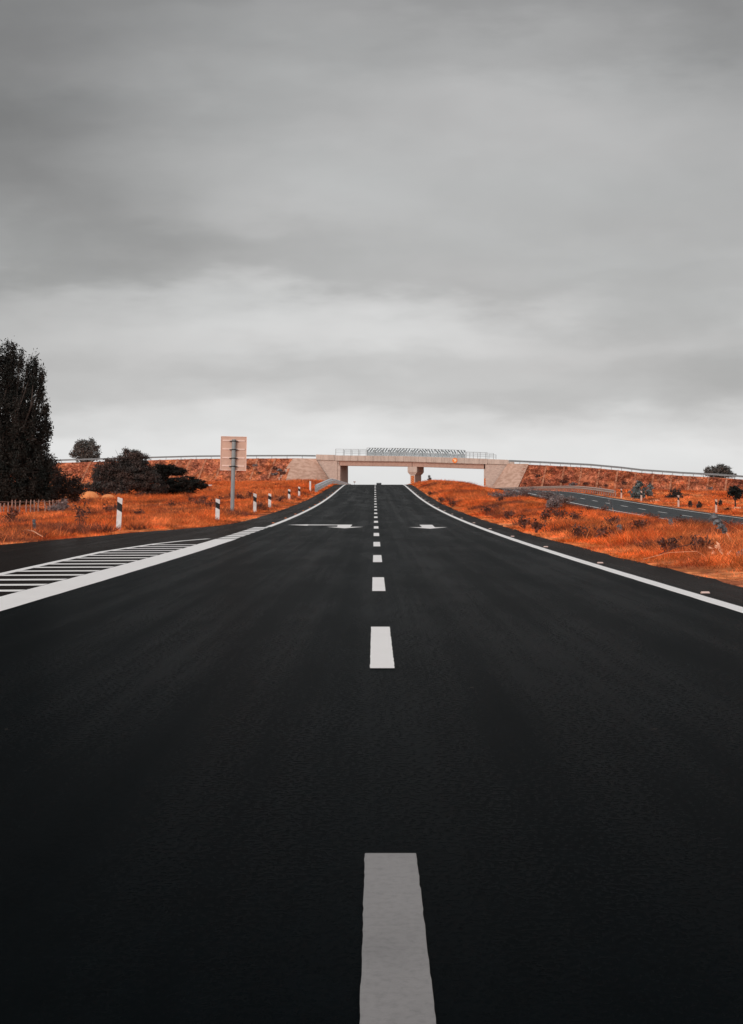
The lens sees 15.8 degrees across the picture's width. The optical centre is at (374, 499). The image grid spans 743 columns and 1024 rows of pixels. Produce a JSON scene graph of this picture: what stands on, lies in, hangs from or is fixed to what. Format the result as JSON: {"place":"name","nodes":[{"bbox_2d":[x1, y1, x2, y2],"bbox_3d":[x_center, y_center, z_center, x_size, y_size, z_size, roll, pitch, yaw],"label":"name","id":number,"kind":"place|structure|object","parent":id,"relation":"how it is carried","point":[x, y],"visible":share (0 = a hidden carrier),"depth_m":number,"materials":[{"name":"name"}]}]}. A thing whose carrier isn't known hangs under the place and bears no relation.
{"place":"outdoors","nodes":[
{"label":"outdoors","id":0,"kind":"place"},
{"bbox_2d":[10,458,305,481],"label":"embankment","id":1,"kind":"structure","parent":0,"point":[214,462],"depth_m":692.45,"materials":[{"name":"brown plant"}]},
{"bbox_2d":[79,461,93,480],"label":"drain chute","id":2,"kind":"object","parent":1,"relation":"on","point":[86,471],"visible":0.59,"depth_m":696.31,"materials":[{"name":"concrete"}]},
{"bbox_2d":[56,455,315,462],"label":"guardrail","id":3,"kind":"object","parent":1,"relation":"on","point":[187,456],"visible":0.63,"depth_m":697.13,"materials":[{"name":"metal"}]},
{"bbox_2d":[192,459,209,478],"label":"drain chute","id":4,"kind":"object","parent":1,"relation":"on","point":[201,470],"visible":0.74,"depth_m":691.63,"materials":[{"name":"concrete"}]},
{"bbox_2d":[245,458,263,479],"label":"drain chute","id":5,"kind":"object","parent":1,"relation":"on","point":[256,462],"visible":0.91,"depth_m":689.75,"materials":[{"name":"concrete"}]},
{"bbox_2d":[262,458,281,478],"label":"drain chute","id":6,"kind":"object","parent":1,"relation":"on","point":[272,469],"visible":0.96,"depth_m":689.34,"materials":[{"name":"concrete"}]},
{"bbox_2d":[0,485,742,1023],"bbox_3d":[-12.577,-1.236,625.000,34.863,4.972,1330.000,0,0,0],"label":"road","id":7,"kind":"structure","parent":0,"point":[286,767],"depth_m":10.88,"materials":[{"name":"black asphalt"}]},
{"bbox_2d":[0,482,742,586],"bbox_3d":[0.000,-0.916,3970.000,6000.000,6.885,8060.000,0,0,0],"label":"ground","id":8,"kind":"structure","parent":0,"point":[712,572],"depth_m":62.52,"materials":[{"name":"orange plant"}]},
{"bbox_2d":[1,512,15,521],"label":"dry weed","id":9,"kind":"object","parent":8,"relation":"on","point":[10,516],"visible":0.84,"depth_m":106.96,"materials":[{"name":"brown plant"}]},
{"bbox_2d":[8,507,22,516],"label":"dry weed","id":10,"kind":"object","parent":8,"relation":"on","point":[11,510],"visible":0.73,"depth_m":127.44,"materials":[{"name":"brown plant"}]},
{"bbox_2d":[0,500,58,511],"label":"stake fence","id":11,"kind":"object","parent":8,"relation":"on","point":[44,501],"visible":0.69,"depth_m":187.94,"materials":[{"name":"brown wood"}]},
{"bbox_2d":[0,337,61,505],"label":"tall tree","id":12,"kind":"object","parent":8,"relation":"on","point":[26,461],"visible":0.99,"depth_m":219.42,"materials":[{"name":"black plant"}]},
{"bbox_2d":[45,504,64,511],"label":"grey weed","id":13,"kind":"object","parent":8,"relation":"on","point":[55,509],"visible":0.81,"depth_m":155.43,"materials":[{"name":"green plant"}]},
{"bbox_2d":[54,498,68,509],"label":"grey weed","id":14,"kind":"object","parent":8,"relation":"on","point":[64,503],"visible":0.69,"depth_m":158.94,"materials":[{"name":"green plant"}]},
{"bbox_2d":[40,452,87,504],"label":"dark bush","id":15,"kind":"object","parent":8,"relation":"on","point":[71,491],"visible":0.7,"depth_m":231.69,"materials":[{"name":"black plant"}]},
{"bbox_2d":[71,498,90,531],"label":"dead shrub","id":16,"kind":"object","parent":8,"relation":"on","point":[82,512],"visible":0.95,"depth_m":82.04,"materials":[{"name":"brown plant"}]},
{"bbox_2d":[69,436,101,461],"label":"round tree","id":17,"kind":"object","parent":8,"relation":"on","point":[86,449],"visible":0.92,"depth_m":773.75,"materials":[{"name":"grey plant"}]},
{"bbox_2d":[80,491,99,499],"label":"straw mound","id":18,"kind":"object","parent":8,"relation":"on","point":[89,494],"visible":0.62,"depth_m":273.88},
{"bbox_2d":[80,480,127,495],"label":"dark bush","id":19,"kind":"object","parent":8,"relation":"on","point":[96,487],"visible":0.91,"depth_m":284.74,"materials":[{"name":"black plant"}]},
{"bbox_2d":[101,494,114,498],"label":"straw mound","id":20,"kind":"object","parent":8,"relation":"on","point":[109,495],"visible":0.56,"depth_m":270.15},
{"bbox_2d":[102,501,114,511],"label":"dry weed","id":21,"kind":"object","parent":8,"relation":"on","point":[107,509],"visible":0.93,"depth_m":130.49,"materials":[{"name":"brown plant"}]},
{"bbox_2d":[116,497,122,527],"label":"delineator post","id":22,"kind":"object","parent":8,"relation":"on","point":[119,511],"visible":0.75,"depth_m":89.94,"materials":[{"name":"white plastic"}]},
{"bbox_2d":[89,446,169,495],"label":"thorn bush","id":23,"kind":"object","parent":8,"relation":"on","point":[126,470],"visible":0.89,"depth_m":298.63,"materials":[{"name":"black plant"}]},
{"bbox_2d":[130,508,144,514],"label":"dry weed","id":24,"kind":"object","parent":8,"relation":"on","point":[140,512],"visible":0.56,"depth_m":118.40,"materials":[{"name":"brown plant"}]},
{"bbox_2d":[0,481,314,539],"bbox_3d":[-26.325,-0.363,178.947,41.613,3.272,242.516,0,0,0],"label":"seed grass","id":25,"kind":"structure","parent":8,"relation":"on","point":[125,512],"depth_m":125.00,"materials":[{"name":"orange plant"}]},
{"bbox_2d":[0,479,322,544],"bbox_3d":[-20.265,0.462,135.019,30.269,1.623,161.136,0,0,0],"label":"dry grass","id":26,"kind":"structure","parent":8,"relation":"on","point":[178,523],"depth_m":108.57,"materials":[{"name":"orange plant"}]},
{"bbox_2d":[152,463,188,481],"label":"thorn bush","id":27,"kind":"object","parent":8,"relation":"on","point":[166,471],"visible":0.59,"depth_m":309.02,"materials":[{"name":"black plant"}]},
{"bbox_2d":[158,475,208,495],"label":"thorn bush","id":28,"kind":"object","parent":8,"relation":"on","point":[193,484],"visible":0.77,"depth_m":304.13,"materials":[{"name":"black plant"}]},
{"bbox_2d":[193,498,203,504],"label":"dry weed","id":29,"kind":"object","parent":8,"relation":"on","point":[201,501],"visible":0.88,"depth_m":167.76,"materials":[{"name":"brown plant"}]},
{"bbox_2d":[69,478,341,506],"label":"dry grass","id":30,"kind":"structure","parent":8,"relation":"on","point":[222,488],"depth_m":268.92,"materials":[{"name":"orange plant"}]},
{"bbox_2d":[203,496,221,507],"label":"dry weed","id":31,"kind":"object","parent":8,"relation":"on","point":[210,504],"visible":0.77,"depth_m":152.53,"materials":[{"name":"brown plant"}]},
{"bbox_2d":[215,499,219,519],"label":"delineator post","id":32,"kind":"object","parent":8,"relation":"on","point":[217,508],"visible":0.8,"depth_m":109.93,"materials":[{"name":"white plastic"}]},
{"bbox_2d":[220,436,246,510],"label":"road sign","id":33,"kind":"object","parent":8,"relation":"on","point":[233,453],"visible":0.97,"depth_m":141.13,"materials":[{"name":"grey metal"}]},
{"bbox_2d":[236,492,246,499],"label":"dry weed","id":34,"kind":"object","parent":8,"relation":"on","point":[240,496],"visible":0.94,"depth_m":195.46,"materials":[{"name":"orange plant"}]},
{"bbox_2d":[172,480,322,484],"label":"dry grass","id":35,"kind":"structure","parent":8,"relation":"on","point":[236,482],"depth_m":505.58,"materials":[{"name":"orange plant"}]},
{"bbox_2d":[253,493,256,510],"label":"delineator post","id":36,"kind":"object","parent":8,"relation":"on","point":[254,500],"visible":0.77,"depth_m":142.92,"materials":[{"name":"white plastic"}]},
{"bbox_2d":[256,501,265,508],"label":"dry weed","id":37,"kind":"object","parent":8,"relation":"on","point":[259,505],"visible":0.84,"depth_m":155.52,"materials":[{"name":"plant"}]},
{"bbox_2d":[268,493,270,506],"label":"delineator post","id":38,"kind":"object","parent":8,"relation":"on","point":[269,499],"visible":0.78,"depth_m":162.93,"materials":[{"name":"white plastic"}]},
{"bbox_2d":[278,459,328,480],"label":"stone cone","id":39,"kind":"object","parent":8,"relation":"on","point":[302,469],"visible":0.68,"depth_m":689.43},
{"bbox_2d":[315,479,350,491],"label":"guardrail","id":40,"kind":"object","parent":8,"relation":"on","point":[321,485],"visible":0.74,"depth_m":322.08,"materials":[{"name":"metal"}]},
{"bbox_2d":[316,448,520,487],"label":"overpass bridge","id":41,"kind":"structure","parent":8,"relation":"on","point":[334,467],"depth_m":689.29,"materials":[{"name":"concrete"}]},
{"bbox_2d":[447,500,457,506],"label":"dry weed","id":42,"kind":"object","parent":8,"relation":"on","point":[453,502],"visible":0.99,"depth_m":168.89,"materials":[{"name":"brown plant"}]},
{"bbox_2d":[406,479,543,502],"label":"dry grass","id":43,"kind":"structure","parent":8,"relation":"on","point":[469,485],"depth_m":257.70,"materials":[{"name":"orange plant"}]},
{"bbox_2d":[480,505,493,513],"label":"dry weed","id":44,"kind":"object","parent":8,"relation":"on","point":[486,509],"visible":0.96,"depth_m":132.00,"materials":[{"name":"brown plant"}]},
{"bbox_2d":[488,490,522,497],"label":"grey weed","id":45,"kind":"object","parent":8,"relation":"on","point":[498,494],"visible":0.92,"depth_m":193.68,"materials":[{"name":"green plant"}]},
{"bbox_2d":[502,508,514,519],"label":"dry weed","id":46,"kind":"object","parent":8,"relation":"on","point":[510,513],"visible":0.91,"depth_m":110.96,"materials":[{"name":"brown plant"}]},
{"bbox_2d":[492,464,528,487],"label":"stone cone","id":47,"kind":"object","parent":8,"relation":"on","point":[511,475],"visible":0.79,"depth_m":681.50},
{"bbox_2d":[502,486,540,496],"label":"grey weed","id":48,"kind":"object","parent":8,"relation":"on","point":[524,491],"visible":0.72,"depth_m":206.88,"materials":[{"name":"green plant"}]},
{"bbox_2d":[515,513,530,528],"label":"dry weed","id":49,"kind":"object","parent":8,"relation":"on","point":[526,520],"visible":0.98,"depth_m":90.95,"materials":[{"name":"brown plant"}]},
{"bbox_2d":[530,518,547,532],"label":"dry weed","id":50,"kind":"object","parent":8,"relation":"on","point":[536,526],"visible":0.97,"depth_m":82.94,"materials":[{"name":"brown plant"}]},
{"bbox_2d":[539,511,551,520],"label":"dry weed","id":51,"kind":"object","parent":8,"relation":"on","point":[546,515],"visible":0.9,"depth_m":100.99,"materials":[{"name":"brown plant"}]},
{"bbox_2d":[536,490,560,499],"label":"grey weed","id":52,"kind":"object","parent":8,"relation":"on","point":[545,495],"visible":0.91,"depth_m":248.30,"materials":[{"name":"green plant"}]},
{"bbox_2d":[543,506,558,513],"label":"dry weed","id":53,"kind":"object","parent":8,"relation":"on","point":[549,509],"visible":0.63,"depth_m":108.94,"materials":[{"name":"brown plant"}]},
{"bbox_2d":[546,496,561,508],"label":"grey weed","id":54,"kind":"object","parent":8,"relation":"on","point":[552,503],"visible":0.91,"depth_m":130.81,"materials":[{"name":"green plant"}]},
{"bbox_2d":[496,486,615,496],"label":"guardrail","id":55,"kind":"object","parent":8,"relation":"on","point":[556,488],"visible":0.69,"depth_m":359.08,"materials":[{"name":"metal"}]},
{"bbox_2d":[550,506,567,518],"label":"dry weed","id":56,"kind":"object","parent":8,"relation":"on","point":[561,513],"visible":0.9,"depth_m":100.97,"materials":[{"name":"brown plant"}]},
{"bbox_2d":[549,495,578,503],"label":"grey weed","id":57,"kind":"object","parent":8,"relation":"on","point":[564,500],"visible":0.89,"depth_m":220.77,"materials":[{"name":"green plant"}]},
{"bbox_2d":[565,510,586,520],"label":"dry weed","id":58,"kind":"object","parent":8,"relation":"on","point":[576,515],"visible":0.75,"depth_m":95.41,"materials":[{"name":"brown plant"}]},
{"bbox_2d":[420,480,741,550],"bbox_3d":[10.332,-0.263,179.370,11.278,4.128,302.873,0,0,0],"label":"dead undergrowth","id":59,"kind":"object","parent":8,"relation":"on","point":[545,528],"visible":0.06,"depth_m":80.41,"materials":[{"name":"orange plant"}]},
{"bbox_2d":[572,523,590,536],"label":"dry weed","id":60,"kind":"object","parent":8,"relation":"on","point":[577,532],"visible":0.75,"depth_m":73.94,"materials":[{"name":"brown plant"}]},
{"bbox_2d":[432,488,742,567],"bbox_3d":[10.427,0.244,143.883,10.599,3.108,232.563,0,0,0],"label":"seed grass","id":61,"kind":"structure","parent":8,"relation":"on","point":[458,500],"depth_m":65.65,"materials":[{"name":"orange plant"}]},
{"bbox_2d":[582,504,595,510],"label":"dry weed","id":62,"kind":"object","parent":8,"relation":"on","point":[587,508],"visible":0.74,"depth_m":130.43,"materials":[{"name":"brown plant"}]},
{"bbox_2d":[593,523,614,538],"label":"dry weed","id":63,"kind":"object","parent":8,"relation":"on","point":[603,532],"visible":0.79,"depth_m":68.89,"materials":[{"name":"brown plant"}]},
{"bbox_2d":[601,514,619,526],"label":"dry weed","id":64,"kind":"object","parent":8,"relation":"on","point":[611,519],"visible":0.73,"depth_m":78.49,"materials":[{"name":"plant"}]},
{"bbox_2d":[494,488,742,524],"bbox_3d":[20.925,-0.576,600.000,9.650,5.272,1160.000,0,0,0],"label":"carriageway","id":65,"kind":"structure","parent":8,"relation":"on","point":[619,505],"depth_m":216.46,"materials":[{"name":"grey asphalt"}]},
{"bbox_2d":[519,487,728,491],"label":"dry grass","id":66,"kind":"structure","parent":8,"relation":"on","point":[629,488],"depth_m":435.21,"materials":[{"name":"orange plant"}]},
{"bbox_2d":[625,518,650,529],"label":"dry weed","id":67,"kind":"object","parent":8,"relation":"on","point":[642,522],"visible":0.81,"depth_m":75.46,"materials":[{"name":"brown plant"}]},
{"bbox_2d":[627,480,654,499],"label":"grey shrub","id":68,"kind":"object","parent":8,"relation":"on","point":[635,490],"visible":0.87,"depth_m":274.71,"materials":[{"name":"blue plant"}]},
{"bbox_2d":[551,488,742,516],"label":"dry grass","id":69,"kind":"structure","parent":8,"relation":"on","point":[707,499],"depth_m":274.30,"materials":[{"name":"orange plant"}]},
{"bbox_2d":[657,536,682,553],"bbox_3d":[5.983,0.942,53.976,0.623,0.455,0.489,0,0,21],"label":"dry weed","id":70,"kind":"object","parent":8,"relation":"on","point":[663,542],"visible":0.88,"depth_m":53.95,"materials":[{"name":"plant"}]},
{"bbox_2d":[665,487,683,497],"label":"dark bush","id":71,"kind":"object","parent":8,"relation":"on","point":[675,493],"visible":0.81,"depth_m":289.88,"materials":[{"name":"black plant"}]},
{"bbox_2d":[668,515,686,524],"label":"dry weed","id":72,"kind":"object","parent":8,"relation":"on","point":[683,520],"visible":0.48,"depth_m":80.95,"materials":[{"name":"brown plant"}]},
{"bbox_2d":[659,544,700,554],"bbox_3d":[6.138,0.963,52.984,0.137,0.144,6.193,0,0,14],"label":"fallen stalk","id":73,"kind":"object","parent":8,"relation":"on","point":[678,546],"visible":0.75,"depth_m":51.81,"materials":[{"name":"plant"}]},
{"bbox_2d":[689,534,713,549],"bbox_3d":[6.639,0.920,54.463,0.574,0.440,0.626,0,0,16],"label":"dry weed","id":74,"kind":"object","parent":8,"relation":"on","point":[699,539],"visible":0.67,"depth_m":54.47,"materials":[{"name":"brown plant"}]},
{"bbox_2d":[707,545,730,554],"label":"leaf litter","id":75,"kind":"object","parent":8,"relation":"on","point":[718,547],"visible":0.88,"depth_m":47.45,"materials":[{"name":"beige plant"}]},
{"bbox_2d":[703,464,736,477],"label":"round tree","id":76,"kind":"object","parent":8,"relation":"on","point":[720,469],"visible":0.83,"depth_m":743.67,"materials":[{"name":"grey plant"}]},
{"bbox_2d":[710,512,729,537],"bbox_3d":[7.774,0.685,60.018,0.569,0.802,0.245,0,0,21],"label":"seed stalk","id":77,"kind":"object","parent":8,"relation":"on","point":[717,521],"visible":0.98,"depth_m":60.00,"materials":[{"name":"grey plant"}]},
{"bbox_2d":[716,519,734,527],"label":"dry weed","id":78,"kind":"object","parent":8,"relation":"on","point":[727,524],"visible":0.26,"depth_m":74.00,"materials":[{"name":"orange plant"}]},
{"bbox_2d":[726,484,742,506],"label":"tree","id":79,"kind":"object","parent":8,"relation":"on","point":[735,491],"visible":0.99,"depth_m":225.80,"materials":[{"name":"black plant"}]},
{"bbox_2d":[0,0,742,486],"label":"sky","id":80,"kind":"structure","parent":0,"point":[507,229],"materials":[{"name":"grey"}]},
{"bbox_2d":[519,465,742,490],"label":"embankment","id":81,"kind":"structure","parent":0,"point":[586,477],"depth_m":677.98,"materials":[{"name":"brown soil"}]},
{"bbox_2d":[536,466,552,485],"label":"drain chute","id":82,"kind":"object","parent":81,"relation":"on","point":[544,477],"visible":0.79,"depth_m":679.22,"materials":[{"name":"concrete"}]},
{"bbox_2d":[553,467,570,485],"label":"drain chute","id":83,"kind":"object","parent":81,"relation":"on","point":[561,478],"visible":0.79,"depth_m":678.88,"materials":[{"name":"concrete"}]},
{"bbox_2d":[576,467,588,485],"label":"drain chute","id":84,"kind":"object","parent":81,"relation":"on","point":[580,478],"visible":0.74,"depth_m":678.70,"materials":[{"name":"concrete"}]},
{"bbox_2d":[589,469,606,487],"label":"drain chute","id":85,"kind":"object","parent":81,"relation":"on","point":[598,478],"visible":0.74,"depth_m":678.58,"materials":[{"name":"concrete"}]},
{"bbox_2d":[614,470,624,488],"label":"drain chute","id":86,"kind":"object","parent":81,"relation":"on","point":[616,478],"visible":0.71,"depth_m":678.21,"materials":[{"name":"concrete"}]},
{"bbox_2d":[509,460,742,478],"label":"guardrail","id":87,"kind":"object","parent":81,"relation":"on","point":[631,469],"visible":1,"depth_m":681.48,"materials":[{"name":"metal"}]}
]}

